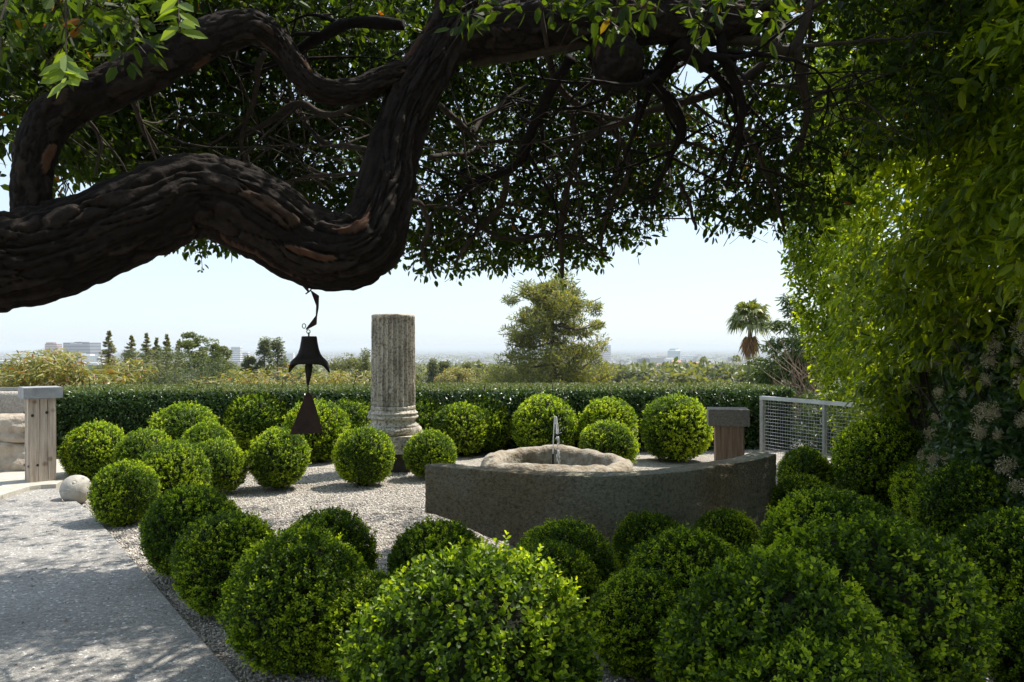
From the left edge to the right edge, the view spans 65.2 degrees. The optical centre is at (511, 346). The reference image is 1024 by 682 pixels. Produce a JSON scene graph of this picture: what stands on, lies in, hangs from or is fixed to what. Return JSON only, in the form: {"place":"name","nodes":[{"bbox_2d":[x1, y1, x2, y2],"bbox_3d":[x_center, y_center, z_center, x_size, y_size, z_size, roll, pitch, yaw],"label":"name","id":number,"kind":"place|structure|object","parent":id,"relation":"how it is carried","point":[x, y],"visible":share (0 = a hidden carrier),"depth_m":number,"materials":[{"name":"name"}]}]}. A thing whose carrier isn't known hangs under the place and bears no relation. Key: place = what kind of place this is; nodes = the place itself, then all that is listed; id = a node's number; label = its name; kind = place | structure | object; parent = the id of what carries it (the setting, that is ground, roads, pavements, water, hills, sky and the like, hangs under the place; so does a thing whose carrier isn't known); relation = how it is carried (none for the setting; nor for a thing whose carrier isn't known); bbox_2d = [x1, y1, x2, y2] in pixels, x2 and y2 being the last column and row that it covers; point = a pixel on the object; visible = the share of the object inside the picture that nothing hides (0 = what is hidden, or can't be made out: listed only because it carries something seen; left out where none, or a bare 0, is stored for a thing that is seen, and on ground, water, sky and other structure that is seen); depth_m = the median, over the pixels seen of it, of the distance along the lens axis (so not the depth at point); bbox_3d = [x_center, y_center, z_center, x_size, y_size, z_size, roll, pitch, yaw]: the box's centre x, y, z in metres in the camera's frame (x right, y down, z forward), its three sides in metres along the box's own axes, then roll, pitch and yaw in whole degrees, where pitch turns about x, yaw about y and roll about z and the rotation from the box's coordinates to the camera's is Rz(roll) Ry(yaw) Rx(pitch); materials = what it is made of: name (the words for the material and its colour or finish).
{"place":"outdoors","nodes":[
{"label":"outdoors","id":0,"kind":"place"},
{"bbox_2d":[0,488,238,681],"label":"path","id":1,"kind":"structure","parent":0,"point":[122,623],"depth_m":4.68,"materials":[{"name":"gravel"}]},
{"bbox_2d":[0,348,866,438],"bbox_3d":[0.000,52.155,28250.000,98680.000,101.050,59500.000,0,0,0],"label":"terrain","id":2,"kind":"structure","parent":0,"point":[707,351],"depth_m":21816.12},
{"bbox_2d":[0,347,125,386],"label":"yellow shrub","id":3,"kind":"object","parent":2,"relation":"on","point":[36,370],"visible":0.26,"depth_m":21.23,"materials":[{"name":"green plant"}]},
{"bbox_2d":[63,342,100,358],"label":"office block","id":4,"kind":"structure","parent":2,"relation":"on","point":[90,348],"depth_m":3100.00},
{"bbox_2d":[46,357,165,386],"bbox_3d":[-11.514,2.569,23.066,4.672,4.663,4.826,0,0,0],"label":"yellow shrub","id":5,"kind":"object","parent":2,"relation":"on","point":[115,372],"visible":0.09,"depth_m":22.59,"materials":[{"name":"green plant"}]},
{"bbox_2d":[91,330,120,382],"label":"conifer","id":6,"kind":"object","parent":2,"relation":"on","point":[110,349],"visible":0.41,"depth_m":94.73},
{"bbox_2d":[116,335,143,382],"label":"conifer","id":7,"kind":"object","parent":2,"relation":"on","point":[132,343],"visible":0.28,"depth_m":91.88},
{"bbox_2d":[110,347,187,384],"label":"distant tree","id":8,"kind":"object","parent":2,"relation":"on","point":[138,366],"visible":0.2,"depth_m":63.14,"materials":[{"name":"green plant"}]},
{"bbox_2d":[138,333,159,380],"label":"conifer","id":9,"kind":"object","parent":2,"relation":"on","point":[146,346],"visible":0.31,"depth_m":95.84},
{"bbox_2d":[151,334,176,383],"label":"conifer","id":10,"kind":"object","parent":2,"relation":"on","point":[167,343],"visible":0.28,"depth_m":93.84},
{"bbox_2d":[127,344,216,385],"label":"distant tree","id":11,"kind":"object","parent":2,"relation":"on","point":[164,357],"visible":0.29,"depth_m":61.82,"materials":[{"name":"green plant"}]},
{"bbox_2d":[176,331,210,381],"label":"distant tree","id":12,"kind":"object","parent":2,"relation":"on","point":[187,344],"visible":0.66,"depth_m":85.78,"materials":[{"name":"green plant"}]},
{"bbox_2d":[163,350,242,384],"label":"distant tree","id":13,"kind":"object","parent":2,"relation":"on","point":[205,371],"visible":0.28,"depth_m":59.54,"materials":[{"name":"green plant"}]},
{"bbox_2d":[202,339,237,382],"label":"distant tree","id":14,"kind":"object","parent":2,"relation":"on","point":[227,353],"visible":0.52,"depth_m":87.58,"materials":[{"name":"green plant"}]},
{"bbox_2d":[231,347,242,361],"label":"white tower","id":15,"kind":"structure","parent":2,"relation":"on","point":[237,355],"depth_m":3200.00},
{"bbox_2d":[174,362,324,384],"bbox_3d":[-9.696,3.438,30.130,8.451,5.725,7.990,0,0,-19],"label":"yellow shrub","id":16,"kind":"object","parent":2,"relation":"on","point":[246,380],"visible":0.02,"depth_m":29.85,"materials":[{"name":"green plant"}]},
{"bbox_2d":[240,355,260,384],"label":"distant tree","id":17,"kind":"object","parent":2,"relation":"on","point":[247,361],"visible":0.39,"depth_m":109.53,"materials":[{"name":"green plant"}]},
{"bbox_2d":[252,336,274,379],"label":"distant tree","id":18,"kind":"object","parent":2,"relation":"on","point":[264,347],"visible":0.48,"depth_m":109.73,"materials":[{"name":"green plant"}]},
{"bbox_2d":[265,337,288,382],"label":"distant tree","id":19,"kind":"object","parent":2,"relation":"on","point":[277,348],"visible":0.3,"depth_m":111.66,"materials":[{"name":"green plant"}]},
{"bbox_2d":[275,364,321,384],"bbox_3d":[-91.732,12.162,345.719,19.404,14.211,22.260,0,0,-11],"label":"shrub","id":20,"kind":"object","parent":2,"relation":"on","point":[314,370],"visible":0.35,"depth_m":340.91,"materials":[{"name":"green plant"}]},
{"bbox_2d":[277,368,370,385],"bbox_3d":[-7.619,3.779,31.809,7.544,5.843,8.300,0,0,0],"label":"yellow shrub","id":21,"kind":"object","parent":2,"relation":"on","point":[341,377],"visible":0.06,"depth_m":31.61,"materials":[{"name":"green plant"}]},
{"bbox_2d":[328,353,367,382],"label":"distant tree","id":22,"kind":"object","parent":2,"relation":"on","point":[349,362],"visible":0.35,"depth_m":124.50,"materials":[{"name":"green plant"}]},
{"bbox_2d":[351,347,370,383],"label":"distant tree","id":23,"kind":"object","parent":2,"relation":"on","point":[366,365],"visible":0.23,"depth_m":119.58,"materials":[{"name":"green plant"}]},
{"bbox_2d":[0,353,778,375],"bbox_3d":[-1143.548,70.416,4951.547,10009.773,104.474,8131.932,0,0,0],"label":"distant woods","id":24,"kind":"object","parent":2,"relation":"on","point":[454,365],"visible":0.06,"depth_m":3858.90,"materials":[{"name":"green plant"}]},
{"bbox_2d":[0,351,779,365],"bbox_3d":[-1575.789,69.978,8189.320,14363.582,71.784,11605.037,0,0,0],"label":"distant city","id":25,"kind":"object","parent":2,"relation":"on","point":[654,359],"visible":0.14,"depth_m":5316.82},
{"bbox_2d":[56,373,795,454],"bbox_3d":[-1.406,1.024,12.932,11.534,1.268,2.343,0,0,-4],"label":"clipped hedge","id":26,"kind":"object","parent":2,"relation":"on","point":[127,408],"visible":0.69,"depth_m":12.14,"materials":[{"name":"green plant"}]},
{"bbox_2d":[423,358,440,383],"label":"distant tree","id":27,"kind":"object","parent":2,"relation":"on","point":[433,366],"visible":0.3,"depth_m":189.62,"materials":[{"name":"green plant"}]},
{"bbox_2d":[434,366,478,385],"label":"distant tree","id":28,"kind":"object","parent":2,"relation":"on","point":[461,375],"visible":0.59,"depth_m":164.02,"materials":[{"name":"yellow plant"}]},
{"bbox_2d":[454,361,483,382],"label":"distant tree","id":29,"kind":"object","parent":2,"relation":"on","point":[475,369],"visible":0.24,"depth_m":178.47,"materials":[{"name":"green plant"}]},
{"bbox_2d":[475,264,621,384],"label":"pine","id":30,"kind":"object","parent":2,"relation":"on","point":[550,304],"visible":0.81,"depth_m":60.41,"materials":[{"name":"plant"}]},
{"bbox_2d":[609,359,662,385],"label":"tree","id":31,"kind":"object","parent":2,"relation":"on","point":[629,373],"visible":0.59,"depth_m":265.30,"materials":[{"name":"green plant"}]},
{"bbox_2d":[643,369,670,382],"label":"tree","id":32,"kind":"object","parent":2,"relation":"on","point":[653,379],"visible":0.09,"depth_m":249.72,"materials":[{"name":"green plant"}]},
{"bbox_2d":[656,367,712,383],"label":"tree","id":33,"kind":"object","parent":2,"relation":"on","point":[676,375],"visible":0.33,"depth_m":223.14,"materials":[{"name":"green plant"}]},
{"bbox_2d":[661,356,709,379],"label":"tree","id":34,"kind":"object","parent":2,"relation":"on","point":[671,364],"visible":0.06,"depth_m":243.14,"materials":[{"name":"green plant"}]},
{"bbox_2d":[686,360,733,381],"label":"tree","id":35,"kind":"object","parent":2,"relation":"on","point":[714,375],"visible":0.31,"depth_m":237.70,"materials":[{"name":"green plant"}]},
{"bbox_2d":[685,358,743,381],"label":"tree","id":36,"kind":"object","parent":2,"relation":"on","point":[728,367],"visible":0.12,"depth_m":248.92,"materials":[{"name":"green plant"}]},
{"bbox_2d":[725,299,773,380],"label":"fan palm","id":37,"kind":"object","parent":2,"relation":"on","point":[753,315],"visible":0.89,"depth_m":47.63,"materials":[{"name":"green plant"}]},
{"bbox_2d":[733,364,790,385],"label":"tree","id":38,"kind":"object","parent":2,"relation":"on","point":[742,373],"visible":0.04,"depth_m":218.90,"materials":[{"name":"green plant"}]},
{"bbox_2d":[738,349,801,437],"bbox_3d":[5.179,1.310,15.972,1.544,2.646,1.468,0,0,11],"label":"bush","id":39,"kind":"object","parent":2,"relation":"on","point":[753,372],"visible":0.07,"depth_m":15.98,"materials":[{"name":"green plant"}]},
{"bbox_2d":[748,331,835,439],"bbox_3d":[4.731,0.661,13.061,1.538,2.079,0.980,0,0,-28],"label":"dead brush","id":40,"kind":"object","parent":2,"relation":"on","point":[794,366],"visible":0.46,"depth_m":13.20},
{"bbox_2d":[750,293,839,437],"bbox_3d":[5.094,0.494,14.421,1.509,2.954,1.683,0,0,0],"label":"bush","id":41,"kind":"object","parent":2,"relation":"on","point":[794,341],"visible":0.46,"depth_m":14.31,"materials":[{"name":"green plant"}]},
{"bbox_2d":[786,389,847,453],"bbox_3d":[4.768,1.232,12.215,1.030,1.196,1.320,0,0,25],"label":"bush","id":42,"kind":"object","parent":2,"relation":"on","point":[805,422],"visible":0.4,"depth_m":12.01,"materials":[{"name":"green plant"}]},
{"bbox_2d":[0,0,1014,347],"label":"sky","id":43,"kind":"structure","parent":0,"point":[683,291],"materials":[{"name":"white"}]},
{"bbox_2d":[56,439,1009,681],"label":"gravel bed","id":44,"kind":"object","parent":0,"point":[646,459],"visible":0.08,"depth_m":8.20,"materials":[{"name":"gravel"}]},
{"bbox_2d":[0,442,24,471],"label":"boulder","id":45,"kind":"object","parent":44,"relation":"on","point":[12,456],"visible":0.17,"depth_m":9.69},
{"bbox_2d":[0,413,24,442],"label":"boulder","id":46,"kind":"object","parent":45,"relation":"on","point":[12,427],"visible":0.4,"depth_m":9.74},
{"bbox_2d":[0,391,24,413],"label":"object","id":47,"kind":"structure","parent":46,"relation":"on","point":[11,402],"depth_m":10.39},
{"bbox_2d":[0,459,71,499],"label":"flagstone","id":48,"kind":"object","parent":44,"relation":"on","point":[12,483],"visible":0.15,"depth_m":8.86,"materials":[{"name":"stone"}]},
{"bbox_2d":[18,386,62,482],"bbox_3d":[-5.335,0.979,9.050,0.385,1.051,0.385,0,0,-40],"label":"timber post","id":49,"kind":"object","parent":48,"relation":"on","point":[40,434],"visible":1,"depth_m":8.94,"materials":[{"name":"beige wood"}]},
{"bbox_2d":[59,475,91,503],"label":"carved stone ball","id":50,"kind":"object","parent":44,"relation":"on","point":[73,488],"visible":0.77,"depth_m":8.08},
{"bbox_2d":[56,417,124,481],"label":"box ball","id":51,"kind":"object","parent":44,"relation":"on","point":[86,449],"visible":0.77,"depth_m":9.27,"materials":[{"name":"green plant"}]},
{"bbox_2d":[85,458,163,528],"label":"box ball","id":52,"kind":"object","parent":44,"relation":"on","point":[122,493],"visible":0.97,"depth_m":7.00,"materials":[{"name":"green plant"}]},
{"bbox_2d":[111,426,173,462],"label":"box ball","id":53,"kind":"object","parent":44,"relation":"on","point":[135,445],"visible":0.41,"depth_m":9.12,"materials":[{"name":"green plant"}]},
{"bbox_2d":[138,436,214,496],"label":"box ball","id":54,"kind":"object","parent":44,"relation":"on","point":[172,464],"visible":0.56,"depth_m":7.56,"materials":[{"name":"green plant"}]},
{"bbox_2d":[146,400,219,440],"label":"box ball","id":55,"kind":"object","parent":44,"relation":"on","point":[175,420],"visible":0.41,"depth_m":10.52,"materials":[{"name":"green plant"}]},
{"bbox_2d":[138,481,241,576],"bbox_3d":[-2.198,1.264,5.524,0.722,0.684,0.761,0,0,-35],"label":"box ball","id":56,"kind":"object","parent":44,"relation":"on","point":[169,515],"visible":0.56,"depth_m":5.31,"materials":[{"name":"green plant"}]},
{"bbox_2d":[181,418,235,449],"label":"box ball","id":57,"kind":"object","parent":44,"relation":"on","point":[207,430],"visible":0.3,"depth_m":9.64,"materials":[{"name":"green plant"}]},
{"bbox_2d":[166,508,276,617],"bbox_3d":[-1.729,1.294,4.843,0.699,0.623,0.650,0,0,-3],"label":"box ball","id":58,"kind":"object","parent":44,"relation":"on","point":[208,553],"visible":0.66,"depth_m":4.65,"materials":[{"name":"green plant"}]},
{"bbox_2d":[193,436,249,492],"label":"box ball","id":59,"kind":"object","parent":44,"relation":"on","point":[228,464],"visible":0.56,"depth_m":8.64,"materials":[{"name":"green plant"}]},
{"bbox_2d":[221,389,288,452],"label":"box ball","id":60,"kind":"object","parent":44,"relation":"on","point":[254,417],"visible":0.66,"depth_m":11.59,"materials":[{"name":"green plant"}]},
{"bbox_2d":[245,423,311,488],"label":"box ball","id":61,"kind":"object","parent":44,"relation":"on","point":[278,456],"visible":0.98,"depth_m":8.86,"materials":[{"name":"green plant"}]},
{"bbox_2d":[213,520,369,679],"bbox_3d":[-1.060,1.231,3.944,0.776,0.751,0.730,0,0,-4],"label":"box ball","id":62,"kind":"object","parent":44,"relation":"on","point":[285,595],"visible":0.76,"depth_m":3.73,"materials":[{"name":"green plant"}]},
{"bbox_2d":[281,398,351,461],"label":"box ball","id":63,"kind":"object","parent":44,"relation":"on","point":[333,419],"visible":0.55,"depth_m":10.85,"materials":[{"name":"green plant"}]},
{"bbox_2d":[280,503,381,573],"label":"box ball","id":64,"kind":"object","parent":44,"relation":"on","point":[351,528],"visible":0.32,"depth_m":4.86,"materials":[{"name":"green plant"}]},
{"bbox_2d":[334,396,370,429],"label":"box ball","id":65,"kind":"object","parent":44,"relation":"on","point":[357,410],"visible":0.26,"depth_m":11.63,"materials":[{"name":"green plant"}]},
{"bbox_2d":[311,565,396,681],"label":"box ball","id":66,"kind":"object","parent":44,"relation":"on","point":[366,591],"visible":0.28,"depth_m":3.70,"materials":[{"name":"green plant"}]},
{"bbox_2d":[331,424,396,486],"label":"box ball","id":67,"kind":"object","parent":44,"relation":"on","point":[365,456],"visible":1,"depth_m":9.04,"materials":[{"name":"green plant"}]},
{"bbox_2d":[367,314,421,472],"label":"stone column","id":68,"kind":"structure","parent":44,"relation":"on","point":[392,412],"depth_m":10.17,"materials":[{"name":"stone"}]},
{"bbox_2d":[403,427,456,477],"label":"box ball","id":69,"kind":"object","parent":44,"relation":"on","point":[424,448],"visible":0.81,"depth_m":9.54,"materials":[{"name":"green plant"}]},
{"bbox_2d":[415,396,444,432],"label":"box ball","id":70,"kind":"object","parent":44,"relation":"on","point":[426,413],"visible":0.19,"depth_m":11.82,"materials":[{"name":"green plant"}]},
{"bbox_2d":[384,514,483,584],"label":"box ball","id":71,"kind":"object","parent":44,"relation":"on","point":[418,538],"visible":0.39,"depth_m":4.61,"materials":[{"name":"green plant"}]},
{"bbox_2d":[430,401,494,456],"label":"box ball","id":72,"kind":"object","parent":44,"relation":"on","point":[465,426],"visible":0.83,"depth_m":11.56,"materials":[{"name":"green plant"}]},
{"bbox_2d":[330,530,607,681],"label":"box ball","id":73,"kind":"object","parent":44,"relation":"on","point":[497,615],"visible":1,"depth_m":2.67,"materials":[{"name":"green plant"}]},
{"bbox_2d":[467,393,512,453],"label":"box ball","id":74,"kind":"object","parent":44,"relation":"on","point":[497,416],"visible":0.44,"depth_m":11.89,"materials":[{"name":"green plant"}]},
{"bbox_2d":[11,467,991,681],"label":"gravel stones","id":75,"kind":"object","parent":44,"relation":"on","point":[235,661],"visible":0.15,"depth_m":7.64,"materials":[{"name":"gravel"}]},
{"bbox_2d":[0,0,1023,312],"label":"garden tree","id":76,"kind":"object","parent":44,"relation":"on","point":[88,86],"visible":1,"depth_m":4.37,"materials":[{"name":"green plant"}]},
{"bbox_2d":[288,287,329,434],"bbox_3d":[-0.867,0.036,3.420,0.174,0.680,0.137,0,0,0],"label":"wind bell","id":77,"kind":"object","parent":76,"relation":"hanging from","point":[307,420],"visible":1,"depth_m":3.42,"materials":[{"name":"brown metal"}]},
{"bbox_2d":[509,390,579,446],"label":"box ball","id":78,"kind":"object","parent":44,"relation":"on","point":[533,419],"visible":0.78,"depth_m":11.33,"materials":[{"name":"green plant"}]},
{"bbox_2d":[480,444,633,471],"bbox_3d":[0.461,1.349,8.316,1.590,0.512,1.494,0,0,0],"label":"fountain basin","id":79,"kind":"object","parent":44,"relation":"on","point":[572,458],"visible":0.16,"depth_m":8.61,"materials":[{"name":"stone"}]},
{"bbox_2d":[552,416,561,463],"bbox_3d":[0.428,1.079,8.176,0.242,0.743,0.195,0,0,-41],"label":"fountain jet","id":80,"kind":"object","parent":79,"relation":"in","point":[556,423],"visible":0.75,"depth_m":8.21,"materials":[{"name":"clear liquid"}]},
{"bbox_2d":[517,535,601,633],"bbox_3d":[0.208,1.323,4.396,0.552,0.565,0.612,0,0,-32],"label":"box ball","id":81,"kind":"object","parent":44,"relation":"on","point":[562,553],"visible":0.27,"depth_m":4.29,"materials":[{"name":"green plant"}]},
{"bbox_2d":[518,514,623,591],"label":"box ball","id":82,"kind":"object","parent":44,"relation":"on","point":[591,540],"visible":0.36,"depth_m":4.68,"materials":[{"name":"green plant"}]},
{"bbox_2d":[425,452,776,551],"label":"curved stone wall","id":83,"kind":"structure","parent":44,"relation":"on","point":[495,502],"depth_m":5.85,"materials":[{"name":"stone"}]},
{"bbox_2d":[577,395,638,443],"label":"box ball","id":84,"kind":"object","parent":44,"relation":"on","point":[604,408],"visible":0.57,"depth_m":11.39,"materials":[{"name":"green plant"}]},
{"bbox_2d":[577,417,639,462],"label":"box ball","id":85,"kind":"object","parent":44,"relation":"on","point":[612,436],"visible":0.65,"depth_m":10.00,"materials":[{"name":"green plant"}]},
{"bbox_2d":[584,563,695,680],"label":"box ball","id":86,"kind":"object","parent":44,"relation":"on","point":[632,605],"visible":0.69,"depth_m":3.76,"materials":[{"name":"green plant"}]},
{"bbox_2d":[611,509,684,570],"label":"box ball","id":87,"kind":"object","parent":44,"relation":"on","point":[632,531],"visible":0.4,"depth_m":5.35,"materials":[{"name":"green plant"}]},
{"bbox_2d":[637,391,713,461],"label":"box ball","id":88,"kind":"object","parent":44,"relation":"on","point":[676,427],"visible":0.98,"depth_m":10.92,"materials":[{"name":"green plant"}]},
{"bbox_2d":[617,522,739,594],"bbox_3d":[0.935,1.264,4.248,0.748,0.683,0.708,0,0,4],"label":"box ball","id":89,"kind":"object","parent":44,"relation":"on","point":[681,553],"visible":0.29,"depth_m":4.14,"materials":[{"name":"green plant"}]},
{"bbox_2d":[691,506,760,563],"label":"box ball","id":90,"kind":"object","parent":44,"relation":"on","point":[732,527],"visible":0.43,"depth_m":5.36,"materials":[{"name":"green plant"}]},
{"bbox_2d":[707,407,749,460],"bbox_3d":[2.416,1.145,8.952,0.440,0.911,0.400,0,0,11],"label":"timber post","id":91,"kind":"object","parent":44,"relation":"on","point":[729,424],"visible":0.62,"depth_m":8.79,"materials":[{"name":"wood"}]},
{"bbox_2d":[650,538,916,681],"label":"box ball","id":92,"kind":"object","parent":44,"relation":"on","point":[744,608],"visible":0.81,"depth_m":2.76,"materials":[{"name":"green plant"}]},
{"bbox_2d":[770,472,837,511],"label":"box ball","id":93,"kind":"object","parent":44,"relation":"on","point":[792,482],"visible":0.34,"depth_m":6.66,"materials":[{"name":"green plant"}]},
{"bbox_2d":[776,443,834,488],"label":"box ball","id":94,"kind":"object","parent":44,"relation":"on","point":[804,460],"visible":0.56,"depth_m":8.06,"materials":[{"name":"green plant"}]},
{"bbox_2d":[707,620,913,681],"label":"box ball","id":95,"kind":"object","parent":44,"relation":"on","point":[846,664],"visible":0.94,"depth_m":2.44,"materials":[{"name":"green plant"}]},
{"bbox_2d":[759,396,874,466],"bbox_3d":[3.695,1.121,9.600,0.060,0.956,1.956,0,0,-27],"label":"wire fence","id":96,"kind":"object","parent":44,"relation":"on","point":[824,403],"visible":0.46,"depth_m":9.81,"materials":[{"name":"metal"}]},
{"bbox_2d":[745,485,917,565],"bbox_3d":[1.893,1.214,4.716,0.949,0.787,0.845,0,0,-12],"label":"box ball","id":97,"kind":"object","parent":44,"relation":"on","point":[801,507],"visible":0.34,"depth_m":4.64,"materials":[{"name":"green plant"}]},
{"bbox_2d":[826,415,925,509],"bbox_3d":[3.605,1.137,7.829,0.966,0.945,0.998,0,0,40],"label":"box ball","id":98,"kind":"object","parent":44,"relation":"on","point":[869,456],"visible":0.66,"depth_m":7.57,"materials":[{"name":"green plant"}]},
{"bbox_2d":[760,504,1008,681],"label":"box ball","id":99,"kind":"object","parent":44,"relation":"on","point":[917,599],"visible":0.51,"depth_m":3.18,"materials":[{"name":"green plant"}]},
{"bbox_2d":[777,0,1023,444],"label":"tall hedge","id":100,"kind":"object","parent":44,"relation":"on","point":[967,205],"visible":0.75,"depth_m":6.00,"materials":[{"name":"green plant"}]},
{"bbox_2d":[887,452,942,525],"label":"box ball","id":101,"kind":"object","parent":44,"relation":"on","point":[904,478],"visible":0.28,"depth_m":6.79,"materials":[{"name":"green plant"}]},
{"bbox_2d":[873,292,1023,514],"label":"flowering shrub","id":102,"kind":"object","parent":44,"relation":"on","point":[984,428],"visible":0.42,"depth_m":5.74,"materials":[{"name":"green plant"}]},
{"bbox_2d":[905,456,1012,545],"bbox_3d":[3.301,1.196,5.782,0.838,0.822,1.005,0,0,22],"label":"box ball","id":103,"kind":"object","parent":44,"relation":"on","point":[950,500],"visible":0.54,"depth_m":5.58,"materials":[{"name":"green plant"}]},
{"bbox_2d":[946,506,1023,624],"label":"box ball","id":104,"kind":"object","parent":44,"relation":"on","point":[994,543],"visible":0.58,"depth_m":4.35,"materials":[{"name":"green plant"}]},
{"bbox_2d":[988,596,1023,681],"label":"box ball","id":105,"kind":"object","parent":44,"relation":"on","point":[1009,667],"visible":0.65,"depth_m":3.36,"materials":[{"name":"green plant"}]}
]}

